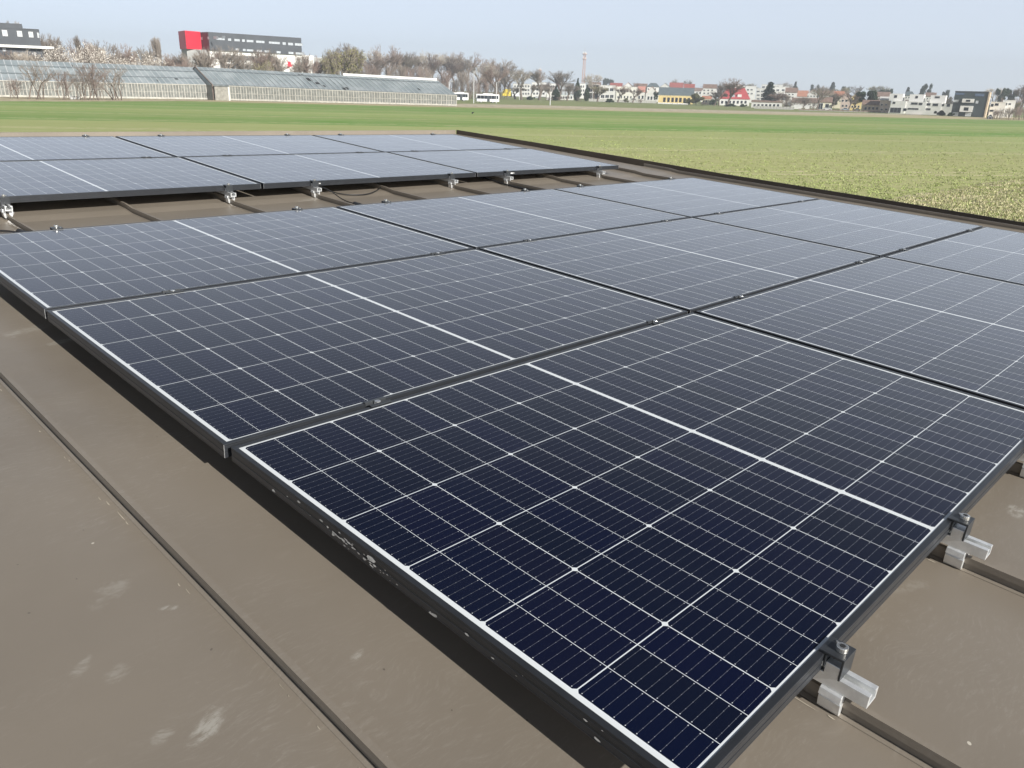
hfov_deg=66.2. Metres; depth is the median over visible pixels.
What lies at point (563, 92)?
house
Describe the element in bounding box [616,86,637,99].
house
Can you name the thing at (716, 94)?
bare tree
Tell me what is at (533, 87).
bare tree
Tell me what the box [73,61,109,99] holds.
bare shrub
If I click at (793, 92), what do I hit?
house
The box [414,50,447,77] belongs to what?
bare tree
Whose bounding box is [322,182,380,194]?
cable
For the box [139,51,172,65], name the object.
blossom tree
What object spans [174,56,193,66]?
bare tree
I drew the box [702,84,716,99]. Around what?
house
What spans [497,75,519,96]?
bare tree
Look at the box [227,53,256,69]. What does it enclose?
bare tree
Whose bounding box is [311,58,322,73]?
bare tree
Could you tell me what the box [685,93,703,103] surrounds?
olive green shrub
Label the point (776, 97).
bare tree
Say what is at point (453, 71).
bare tree
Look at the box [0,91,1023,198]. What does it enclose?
ground
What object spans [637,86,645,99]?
house
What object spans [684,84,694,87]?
house
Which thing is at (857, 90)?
bare tree
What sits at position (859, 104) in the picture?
house
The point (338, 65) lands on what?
budding tree
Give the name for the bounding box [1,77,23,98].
bare shrub
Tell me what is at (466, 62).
bare tree
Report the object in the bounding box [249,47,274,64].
bare tree
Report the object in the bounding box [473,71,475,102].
street lamp
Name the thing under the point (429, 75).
thicket shrub
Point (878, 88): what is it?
budding tree
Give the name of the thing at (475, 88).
thicket shrub
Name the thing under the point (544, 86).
bare tree
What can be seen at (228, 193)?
panel clamp
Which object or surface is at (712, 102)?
evergreen bush
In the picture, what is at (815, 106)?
house
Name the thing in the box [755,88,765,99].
house
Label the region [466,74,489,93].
thicket shrub
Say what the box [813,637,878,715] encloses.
panel clamp
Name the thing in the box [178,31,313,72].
office building
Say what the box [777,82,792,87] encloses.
bare tree
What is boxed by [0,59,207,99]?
greenhouse
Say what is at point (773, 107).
garden fence
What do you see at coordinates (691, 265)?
solar panel
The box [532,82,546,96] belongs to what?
house
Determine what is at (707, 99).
house
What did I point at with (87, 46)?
bare tree
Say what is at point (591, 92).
house
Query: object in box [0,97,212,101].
dry strip
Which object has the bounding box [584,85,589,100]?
cypress
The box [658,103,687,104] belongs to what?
garden fence
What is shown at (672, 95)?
house
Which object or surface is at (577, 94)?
cypress
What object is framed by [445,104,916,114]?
path
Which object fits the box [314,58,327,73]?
office annex
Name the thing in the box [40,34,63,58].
bare tree
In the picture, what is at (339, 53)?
bare tree
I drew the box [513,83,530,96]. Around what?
house
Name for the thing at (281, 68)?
bare tree
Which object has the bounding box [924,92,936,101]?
house
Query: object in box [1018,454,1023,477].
panel clamp
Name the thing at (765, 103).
house
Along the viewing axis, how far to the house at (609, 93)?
579.42 m
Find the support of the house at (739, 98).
on the ground at (134, 116)
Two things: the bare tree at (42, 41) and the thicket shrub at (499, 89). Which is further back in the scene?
the thicket shrub at (499, 89)
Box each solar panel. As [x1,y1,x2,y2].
[0,136,174,160]
[0,157,260,202]
[0,207,472,318]
[47,249,687,457]
[115,135,381,157]
[182,152,475,188]
[231,312,1023,767]
[313,134,526,151]
[336,189,688,249]
[388,149,618,176]
[479,218,878,313]
[555,177,818,217]
[694,199,982,257]
[696,257,1023,408]
[885,227,1023,284]
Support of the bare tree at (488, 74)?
on the ground at (134, 116)
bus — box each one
[454,92,467,100]
[475,93,498,102]
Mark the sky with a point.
(897, 45)
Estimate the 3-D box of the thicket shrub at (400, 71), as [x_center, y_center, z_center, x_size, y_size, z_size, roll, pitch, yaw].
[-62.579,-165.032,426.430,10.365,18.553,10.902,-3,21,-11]
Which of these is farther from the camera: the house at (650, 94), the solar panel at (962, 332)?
the house at (650, 94)
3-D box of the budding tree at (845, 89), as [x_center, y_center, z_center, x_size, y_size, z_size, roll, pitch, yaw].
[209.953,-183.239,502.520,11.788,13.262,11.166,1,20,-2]
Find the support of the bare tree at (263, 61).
on the ground at (134, 116)
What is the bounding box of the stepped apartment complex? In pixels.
[888,94,952,114]
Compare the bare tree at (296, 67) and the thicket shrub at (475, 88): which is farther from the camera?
the thicket shrub at (475, 88)
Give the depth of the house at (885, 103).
343.93 m
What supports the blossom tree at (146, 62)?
on the ground at (134, 116)
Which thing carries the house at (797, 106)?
on the ground at (134, 116)
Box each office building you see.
[0,23,53,59]
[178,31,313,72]
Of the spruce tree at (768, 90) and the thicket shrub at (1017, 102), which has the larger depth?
the spruce tree at (768, 90)
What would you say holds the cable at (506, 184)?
on the flat roof building at (174, 592)
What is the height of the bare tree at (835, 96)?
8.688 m
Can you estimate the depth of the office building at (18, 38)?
232.97 m
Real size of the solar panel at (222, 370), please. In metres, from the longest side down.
1.763 x 1.130 x 0.034 m
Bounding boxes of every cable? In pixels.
[0,229,26,232]
[319,186,360,204]
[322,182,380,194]
[481,177,533,190]
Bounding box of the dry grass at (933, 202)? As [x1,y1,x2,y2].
[889,179,1023,221]
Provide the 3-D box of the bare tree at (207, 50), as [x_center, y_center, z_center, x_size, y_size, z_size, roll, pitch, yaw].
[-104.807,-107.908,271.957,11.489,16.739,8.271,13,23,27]
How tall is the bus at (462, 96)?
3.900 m
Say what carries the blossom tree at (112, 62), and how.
on the ground at (134, 116)
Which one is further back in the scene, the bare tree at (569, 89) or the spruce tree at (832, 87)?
the spruce tree at (832, 87)
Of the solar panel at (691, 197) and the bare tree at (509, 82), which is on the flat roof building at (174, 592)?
the solar panel at (691, 197)
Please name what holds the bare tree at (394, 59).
on the ground at (134, 116)
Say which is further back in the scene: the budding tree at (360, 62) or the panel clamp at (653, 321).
the budding tree at (360, 62)
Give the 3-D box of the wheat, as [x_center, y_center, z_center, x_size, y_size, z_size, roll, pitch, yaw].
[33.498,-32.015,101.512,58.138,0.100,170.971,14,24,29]
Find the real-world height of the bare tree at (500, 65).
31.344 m
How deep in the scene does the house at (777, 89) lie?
733.37 m
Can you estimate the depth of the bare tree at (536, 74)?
482.99 m
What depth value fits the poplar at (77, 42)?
263.02 m
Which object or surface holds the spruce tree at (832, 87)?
on the ground at (134, 116)
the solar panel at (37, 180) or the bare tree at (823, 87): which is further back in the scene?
the bare tree at (823, 87)
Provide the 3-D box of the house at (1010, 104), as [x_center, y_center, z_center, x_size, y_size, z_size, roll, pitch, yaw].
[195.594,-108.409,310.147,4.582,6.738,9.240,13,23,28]
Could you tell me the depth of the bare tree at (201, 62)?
265.86 m
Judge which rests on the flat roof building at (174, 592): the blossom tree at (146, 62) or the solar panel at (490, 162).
the solar panel at (490, 162)
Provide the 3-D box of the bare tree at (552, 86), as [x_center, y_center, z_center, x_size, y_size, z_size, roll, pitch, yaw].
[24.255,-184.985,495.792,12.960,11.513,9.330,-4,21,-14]
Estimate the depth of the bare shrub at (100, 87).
187.87 m
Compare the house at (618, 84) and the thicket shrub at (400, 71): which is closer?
the thicket shrub at (400, 71)
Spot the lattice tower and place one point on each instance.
(583, 63)
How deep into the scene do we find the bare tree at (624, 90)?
458.62 m
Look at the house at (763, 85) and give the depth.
1063.71 m
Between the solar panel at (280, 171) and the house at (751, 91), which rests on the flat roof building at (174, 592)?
the solar panel at (280, 171)
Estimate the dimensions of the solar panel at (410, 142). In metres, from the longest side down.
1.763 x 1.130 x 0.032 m
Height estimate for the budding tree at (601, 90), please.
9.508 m
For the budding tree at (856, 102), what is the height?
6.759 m
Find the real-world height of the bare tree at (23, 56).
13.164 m
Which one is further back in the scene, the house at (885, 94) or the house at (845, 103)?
the house at (885, 94)
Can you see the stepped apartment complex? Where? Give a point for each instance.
(900, 105)
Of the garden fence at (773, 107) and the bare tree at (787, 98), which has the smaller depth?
the garden fence at (773, 107)
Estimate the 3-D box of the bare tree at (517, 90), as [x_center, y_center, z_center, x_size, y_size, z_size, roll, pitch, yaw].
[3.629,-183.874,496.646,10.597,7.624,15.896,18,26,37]
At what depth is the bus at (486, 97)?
320.11 m
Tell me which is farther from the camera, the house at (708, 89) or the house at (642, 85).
the house at (642, 85)
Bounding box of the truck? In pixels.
[502,89,510,96]
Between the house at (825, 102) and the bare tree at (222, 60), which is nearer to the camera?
the bare tree at (222, 60)
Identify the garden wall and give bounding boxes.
[906,110,938,114]
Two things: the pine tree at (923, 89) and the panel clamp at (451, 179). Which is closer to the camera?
the panel clamp at (451, 179)
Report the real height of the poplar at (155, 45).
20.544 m
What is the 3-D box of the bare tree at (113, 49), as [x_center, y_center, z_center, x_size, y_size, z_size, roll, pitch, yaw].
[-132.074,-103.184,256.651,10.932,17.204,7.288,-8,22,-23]
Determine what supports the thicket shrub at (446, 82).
on the ground at (134, 116)
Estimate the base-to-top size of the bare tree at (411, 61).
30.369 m
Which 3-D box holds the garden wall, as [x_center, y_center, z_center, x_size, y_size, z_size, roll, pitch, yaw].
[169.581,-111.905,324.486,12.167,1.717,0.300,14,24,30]
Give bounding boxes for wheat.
[482,129,1023,220]
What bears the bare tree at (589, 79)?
on the ground at (134, 116)
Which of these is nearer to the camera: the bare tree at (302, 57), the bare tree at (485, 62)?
the bare tree at (302, 57)
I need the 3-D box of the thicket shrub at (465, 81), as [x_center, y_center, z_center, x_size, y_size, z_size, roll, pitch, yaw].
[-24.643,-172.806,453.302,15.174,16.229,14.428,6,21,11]
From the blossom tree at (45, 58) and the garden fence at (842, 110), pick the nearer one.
the blossom tree at (45, 58)
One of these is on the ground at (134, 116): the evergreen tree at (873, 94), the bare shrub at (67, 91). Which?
the evergreen tree at (873, 94)
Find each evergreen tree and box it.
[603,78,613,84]
[653,92,658,100]
[855,90,877,101]
[995,88,1009,101]
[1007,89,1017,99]
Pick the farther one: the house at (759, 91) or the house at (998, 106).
the house at (759, 91)
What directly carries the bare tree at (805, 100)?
on the ground at (134, 116)
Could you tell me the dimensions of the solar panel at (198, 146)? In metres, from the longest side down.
1.763 x 1.130 x 0.035 m
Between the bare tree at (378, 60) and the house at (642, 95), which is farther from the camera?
the house at (642, 95)
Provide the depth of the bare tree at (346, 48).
521.61 m
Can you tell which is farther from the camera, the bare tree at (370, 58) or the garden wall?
the bare tree at (370, 58)
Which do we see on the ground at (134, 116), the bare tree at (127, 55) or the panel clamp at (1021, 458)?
the bare tree at (127, 55)
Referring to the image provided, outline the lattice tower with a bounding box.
[582,51,586,82]
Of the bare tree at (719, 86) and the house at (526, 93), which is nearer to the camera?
the bare tree at (719, 86)
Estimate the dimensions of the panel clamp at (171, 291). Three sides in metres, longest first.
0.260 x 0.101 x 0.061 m
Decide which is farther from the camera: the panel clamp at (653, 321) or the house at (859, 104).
the house at (859, 104)
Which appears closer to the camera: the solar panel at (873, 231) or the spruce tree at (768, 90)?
the solar panel at (873, 231)
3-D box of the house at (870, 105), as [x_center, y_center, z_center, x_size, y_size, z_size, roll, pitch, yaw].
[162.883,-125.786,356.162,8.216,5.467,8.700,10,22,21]
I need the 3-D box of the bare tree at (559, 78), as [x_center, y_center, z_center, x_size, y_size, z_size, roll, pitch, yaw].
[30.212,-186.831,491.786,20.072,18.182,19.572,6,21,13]
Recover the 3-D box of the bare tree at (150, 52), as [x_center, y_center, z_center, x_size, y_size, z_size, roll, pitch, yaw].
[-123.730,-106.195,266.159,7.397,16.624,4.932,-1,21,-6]
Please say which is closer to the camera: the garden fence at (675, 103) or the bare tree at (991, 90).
the garden fence at (675, 103)
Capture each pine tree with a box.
[918,84,933,94]
[942,89,951,101]
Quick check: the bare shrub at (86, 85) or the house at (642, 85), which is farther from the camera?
the house at (642, 85)
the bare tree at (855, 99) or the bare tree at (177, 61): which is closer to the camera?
the bare tree at (177, 61)
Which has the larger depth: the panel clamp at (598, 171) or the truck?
the truck
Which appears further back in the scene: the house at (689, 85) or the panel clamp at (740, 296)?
the house at (689, 85)
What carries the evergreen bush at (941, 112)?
on the ground at (134, 116)
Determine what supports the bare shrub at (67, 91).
on the dry strip
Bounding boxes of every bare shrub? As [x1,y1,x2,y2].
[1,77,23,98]
[18,58,59,99]
[50,70,78,99]
[66,67,92,99]
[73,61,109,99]
[74,62,126,99]
[89,75,105,99]
[778,99,794,106]
[791,98,812,108]
[808,99,817,108]
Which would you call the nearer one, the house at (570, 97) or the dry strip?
the dry strip
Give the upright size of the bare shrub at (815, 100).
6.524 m
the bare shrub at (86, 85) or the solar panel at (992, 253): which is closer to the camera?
the solar panel at (992, 253)
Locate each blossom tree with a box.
[34,47,63,61]
[43,44,74,61]
[47,44,83,62]
[69,42,110,63]
[74,46,108,63]
[106,53,128,64]
[114,54,144,64]
[133,54,158,65]
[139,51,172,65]
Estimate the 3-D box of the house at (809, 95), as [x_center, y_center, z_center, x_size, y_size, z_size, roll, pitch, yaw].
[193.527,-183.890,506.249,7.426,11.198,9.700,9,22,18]
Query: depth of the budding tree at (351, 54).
305.46 m
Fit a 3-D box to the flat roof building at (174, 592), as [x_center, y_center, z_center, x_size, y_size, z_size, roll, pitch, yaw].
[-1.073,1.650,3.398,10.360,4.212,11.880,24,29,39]
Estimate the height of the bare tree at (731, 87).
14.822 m
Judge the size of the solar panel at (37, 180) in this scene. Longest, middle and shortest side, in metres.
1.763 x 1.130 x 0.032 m
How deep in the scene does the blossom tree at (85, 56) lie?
240.71 m
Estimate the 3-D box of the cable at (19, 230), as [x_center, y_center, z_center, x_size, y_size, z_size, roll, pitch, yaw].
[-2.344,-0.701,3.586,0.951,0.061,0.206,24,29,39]
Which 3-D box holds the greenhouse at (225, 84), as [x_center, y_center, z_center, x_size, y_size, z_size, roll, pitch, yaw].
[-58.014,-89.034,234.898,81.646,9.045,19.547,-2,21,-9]
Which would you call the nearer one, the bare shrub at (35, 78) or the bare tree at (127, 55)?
the bare shrub at (35, 78)
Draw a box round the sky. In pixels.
[0,0,1023,106]
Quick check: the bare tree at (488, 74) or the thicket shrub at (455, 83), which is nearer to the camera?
the bare tree at (488, 74)
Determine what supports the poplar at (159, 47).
on the ground at (134, 116)
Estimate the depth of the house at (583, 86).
726.76 m
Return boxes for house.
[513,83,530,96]
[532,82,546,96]
[557,83,573,94]
[561,95,573,99]
[579,83,585,98]
[586,84,599,98]
[600,85,615,98]
[610,83,622,98]
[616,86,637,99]
[634,83,647,99]
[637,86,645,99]
[645,86,657,101]
[647,83,658,92]
[658,87,694,103]
[669,82,683,87]
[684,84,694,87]
[694,88,702,100]
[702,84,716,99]
[702,96,711,104]
[720,88,749,105]
[743,86,755,102]
[751,100,782,107]
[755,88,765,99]
[761,84,782,87]
[772,86,788,102]
[784,87,797,106]
[791,98,817,107]
[794,104,801,108]
[797,90,808,97]
[807,89,816,97]
[818,97,832,108]
[832,91,844,107]
[840,92,850,109]
[850,95,861,109]
[861,100,879,110]
[877,92,890,97]
[878,96,890,112]
[904,91,913,100]
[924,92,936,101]
[951,91,991,116]
[988,102,1006,117]
[1003,100,1016,117]
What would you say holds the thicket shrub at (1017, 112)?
on the ground at (134, 116)
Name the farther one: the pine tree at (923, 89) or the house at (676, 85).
the house at (676, 85)
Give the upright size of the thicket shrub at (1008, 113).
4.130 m
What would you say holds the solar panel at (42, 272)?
on the flat roof building at (174, 592)
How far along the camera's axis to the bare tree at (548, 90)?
484.81 m
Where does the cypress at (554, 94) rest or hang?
on the ground at (134, 116)
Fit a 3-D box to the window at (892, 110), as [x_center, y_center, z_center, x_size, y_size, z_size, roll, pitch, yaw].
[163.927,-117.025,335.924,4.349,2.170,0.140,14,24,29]
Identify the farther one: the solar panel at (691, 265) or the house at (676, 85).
the house at (676, 85)
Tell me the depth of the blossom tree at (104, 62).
241.37 m
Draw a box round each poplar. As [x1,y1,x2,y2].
[73,35,80,51]
[149,37,159,60]
[157,39,161,64]
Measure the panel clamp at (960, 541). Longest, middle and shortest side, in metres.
0.214 x 0.111 x 0.055 m
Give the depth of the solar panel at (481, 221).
4.40 m
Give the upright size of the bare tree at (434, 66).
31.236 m
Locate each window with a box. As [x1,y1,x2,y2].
[2,30,7,35]
[890,107,900,112]
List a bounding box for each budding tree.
[250,61,275,70]
[320,50,343,74]
[320,55,336,73]
[336,45,358,74]
[346,49,366,73]
[590,86,607,101]
[833,87,851,93]
[845,98,858,109]
[866,85,890,91]
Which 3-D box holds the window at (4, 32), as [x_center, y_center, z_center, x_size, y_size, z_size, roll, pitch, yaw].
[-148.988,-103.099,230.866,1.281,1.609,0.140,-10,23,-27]
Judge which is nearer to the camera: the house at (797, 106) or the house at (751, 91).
the house at (797, 106)
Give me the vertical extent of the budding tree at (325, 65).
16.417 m
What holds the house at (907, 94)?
on the ground at (134, 116)
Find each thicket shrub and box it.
[360,63,372,74]
[364,62,393,75]
[379,64,405,76]
[390,64,406,76]
[398,66,428,77]
[410,64,424,77]
[412,66,438,80]
[431,70,453,88]
[448,79,465,92]
[454,71,482,96]
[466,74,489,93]
[469,79,488,98]
[480,84,495,93]
[495,78,513,98]
[992,110,1012,118]
[993,107,1016,119]
[1000,96,1022,113]
[1009,107,1023,119]
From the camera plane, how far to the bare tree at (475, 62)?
621.95 m
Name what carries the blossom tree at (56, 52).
on the ground at (134, 116)
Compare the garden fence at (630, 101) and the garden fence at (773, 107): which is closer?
the garden fence at (773, 107)
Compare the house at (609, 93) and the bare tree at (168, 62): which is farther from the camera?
the house at (609, 93)
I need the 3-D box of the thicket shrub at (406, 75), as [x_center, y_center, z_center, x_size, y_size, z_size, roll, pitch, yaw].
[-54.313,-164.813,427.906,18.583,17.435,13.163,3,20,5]
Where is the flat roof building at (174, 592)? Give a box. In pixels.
[0,130,1023,767]
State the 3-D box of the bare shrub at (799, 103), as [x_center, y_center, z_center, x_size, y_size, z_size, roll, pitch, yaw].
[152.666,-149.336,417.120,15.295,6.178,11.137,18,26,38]
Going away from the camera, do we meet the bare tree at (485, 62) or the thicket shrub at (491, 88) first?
the thicket shrub at (491, 88)
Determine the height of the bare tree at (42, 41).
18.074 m
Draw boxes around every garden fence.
[589,99,656,102]
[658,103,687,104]
[754,106,793,109]
[799,109,884,112]
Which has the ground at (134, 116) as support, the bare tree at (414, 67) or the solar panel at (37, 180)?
the bare tree at (414, 67)
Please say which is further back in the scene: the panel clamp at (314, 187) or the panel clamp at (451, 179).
the panel clamp at (451, 179)
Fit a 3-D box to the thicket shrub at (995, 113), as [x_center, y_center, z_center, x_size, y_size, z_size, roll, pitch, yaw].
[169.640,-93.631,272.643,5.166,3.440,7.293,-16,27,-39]
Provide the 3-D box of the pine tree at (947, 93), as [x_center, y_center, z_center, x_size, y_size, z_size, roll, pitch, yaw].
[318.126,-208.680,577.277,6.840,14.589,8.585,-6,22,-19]
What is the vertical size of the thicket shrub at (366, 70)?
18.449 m
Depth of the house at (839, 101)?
489.13 m
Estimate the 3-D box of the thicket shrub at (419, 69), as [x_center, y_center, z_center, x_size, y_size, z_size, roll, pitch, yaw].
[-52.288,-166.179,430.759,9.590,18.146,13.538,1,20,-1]
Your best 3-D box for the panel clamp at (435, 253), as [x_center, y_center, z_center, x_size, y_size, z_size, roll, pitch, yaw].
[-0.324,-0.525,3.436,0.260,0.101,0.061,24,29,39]
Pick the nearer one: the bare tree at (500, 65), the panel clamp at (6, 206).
the panel clamp at (6, 206)
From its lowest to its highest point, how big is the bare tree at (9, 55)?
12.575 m
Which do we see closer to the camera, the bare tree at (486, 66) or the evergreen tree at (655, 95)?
the evergreen tree at (655, 95)
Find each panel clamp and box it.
[0,194,13,217]
[50,225,63,229]
[162,288,183,293]
[216,183,235,202]
[300,179,321,196]
[363,396,391,407]
[430,251,444,254]
[440,172,457,187]
[496,170,512,183]
[590,165,604,177]
[646,318,663,324]
[733,294,748,299]
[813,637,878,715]
[941,511,992,569]
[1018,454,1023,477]
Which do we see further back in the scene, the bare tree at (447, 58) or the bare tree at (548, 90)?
the bare tree at (447, 58)
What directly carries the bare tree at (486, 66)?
on the ground at (134, 116)
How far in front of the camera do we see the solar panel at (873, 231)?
4.88 m
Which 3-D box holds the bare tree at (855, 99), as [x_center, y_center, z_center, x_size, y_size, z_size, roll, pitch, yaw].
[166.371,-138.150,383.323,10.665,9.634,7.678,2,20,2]
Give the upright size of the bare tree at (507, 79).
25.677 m
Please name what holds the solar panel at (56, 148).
on the flat roof building at (174, 592)
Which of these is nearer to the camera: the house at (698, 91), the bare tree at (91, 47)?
the bare tree at (91, 47)
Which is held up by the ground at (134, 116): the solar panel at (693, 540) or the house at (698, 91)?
the house at (698, 91)
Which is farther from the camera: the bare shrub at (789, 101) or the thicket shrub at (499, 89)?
the thicket shrub at (499, 89)
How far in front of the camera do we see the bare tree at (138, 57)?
262.58 m
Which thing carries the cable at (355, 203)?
on the flat roof building at (174, 592)
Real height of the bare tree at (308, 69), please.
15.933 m
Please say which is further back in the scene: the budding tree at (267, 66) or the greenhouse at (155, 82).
the budding tree at (267, 66)
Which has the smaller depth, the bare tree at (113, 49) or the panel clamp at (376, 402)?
the panel clamp at (376, 402)
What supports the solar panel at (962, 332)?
on the flat roof building at (174, 592)
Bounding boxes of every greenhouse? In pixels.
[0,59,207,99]
[193,66,456,105]
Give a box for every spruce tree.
[761,82,776,100]
[829,82,835,90]
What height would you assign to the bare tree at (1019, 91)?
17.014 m
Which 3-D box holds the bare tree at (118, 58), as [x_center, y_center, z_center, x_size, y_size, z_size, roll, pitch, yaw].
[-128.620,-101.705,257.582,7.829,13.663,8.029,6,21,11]
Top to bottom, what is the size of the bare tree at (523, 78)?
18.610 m
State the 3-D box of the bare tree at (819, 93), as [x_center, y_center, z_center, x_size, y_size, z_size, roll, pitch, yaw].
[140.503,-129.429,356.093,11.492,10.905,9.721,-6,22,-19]
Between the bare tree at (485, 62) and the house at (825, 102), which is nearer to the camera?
the house at (825, 102)
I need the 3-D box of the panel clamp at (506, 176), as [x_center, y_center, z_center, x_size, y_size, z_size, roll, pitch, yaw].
[-0.074,-1.654,6.245,0.214,0.111,0.055,25,30,39]
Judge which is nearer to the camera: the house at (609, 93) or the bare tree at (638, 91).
the bare tree at (638, 91)
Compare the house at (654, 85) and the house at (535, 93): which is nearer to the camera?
the house at (654, 85)
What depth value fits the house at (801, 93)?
672.15 m
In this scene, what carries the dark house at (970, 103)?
on the ground at (134, 116)
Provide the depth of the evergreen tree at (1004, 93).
467.95 m
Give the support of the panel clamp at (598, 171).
attached to the flat roof building at (174, 592)
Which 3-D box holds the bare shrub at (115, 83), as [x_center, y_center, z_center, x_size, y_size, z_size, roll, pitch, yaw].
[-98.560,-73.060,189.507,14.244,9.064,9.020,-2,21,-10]
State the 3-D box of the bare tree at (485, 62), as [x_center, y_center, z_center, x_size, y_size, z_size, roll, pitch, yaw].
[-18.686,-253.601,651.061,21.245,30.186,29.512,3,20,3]
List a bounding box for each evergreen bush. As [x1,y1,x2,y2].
[709,99,717,104]
[934,110,945,115]
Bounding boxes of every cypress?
[551,86,559,100]
[573,78,581,100]
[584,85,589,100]
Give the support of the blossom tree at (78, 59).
on the ground at (134, 116)
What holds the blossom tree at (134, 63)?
on the ground at (134, 116)
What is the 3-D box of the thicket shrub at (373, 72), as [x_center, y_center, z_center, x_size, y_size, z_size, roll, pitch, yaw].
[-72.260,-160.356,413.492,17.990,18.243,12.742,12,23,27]
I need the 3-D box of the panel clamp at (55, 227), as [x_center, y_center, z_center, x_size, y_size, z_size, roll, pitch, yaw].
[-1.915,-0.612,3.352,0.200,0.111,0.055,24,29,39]
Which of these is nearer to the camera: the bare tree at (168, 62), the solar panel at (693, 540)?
the solar panel at (693, 540)
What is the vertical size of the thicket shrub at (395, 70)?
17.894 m
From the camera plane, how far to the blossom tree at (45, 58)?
231.56 m
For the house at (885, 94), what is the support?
on the ground at (134, 116)
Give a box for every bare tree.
[0,49,21,59]
[7,50,42,60]
[39,33,67,57]
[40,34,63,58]
[65,38,96,62]
[77,42,107,55]
[86,39,123,63]
[106,52,128,63]
[114,43,137,64]
[129,45,154,64]
[136,46,155,65]
[162,54,180,66]
[170,51,192,66]
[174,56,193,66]
[189,50,216,67]
[191,46,217,67]
[211,44,244,68]
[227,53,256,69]
[245,49,276,68]
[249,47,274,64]
[263,54,290,71]
[289,60,304,72]
[294,52,311,72]
[296,56,322,72]
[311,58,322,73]
[326,46,365,72]
[330,43,364,61]
[361,50,389,73]
[362,46,394,74]
[372,45,403,73]
[394,53,426,76]
[395,51,420,70]
[409,51,445,77]
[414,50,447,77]
[432,58,465,84]
[438,52,458,91]
[445,55,476,90]
[454,52,482,95]
[468,62,499,93]
[476,59,500,79]
[478,66,511,93]
[485,57,515,92]
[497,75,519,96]
[499,65,518,88]
[508,67,531,99]
[508,88,526,98]
[526,69,546,99]
[530,84,539,97]
[536,84,553,94]
[542,87,550,96]
[545,81,560,99]
[547,71,574,99]
[564,84,581,100]
[582,74,603,98]
[612,84,627,102]
[627,87,643,102]
[709,91,727,105]
[716,82,728,105]
[719,78,744,106]
[768,92,788,100]
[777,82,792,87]
[780,94,792,106]
[795,97,811,104]
[809,88,834,108]
[813,85,830,91]
[828,92,844,108]
[843,92,860,109]
[849,85,864,94]
[985,87,1005,101]
[1008,85,1023,112]

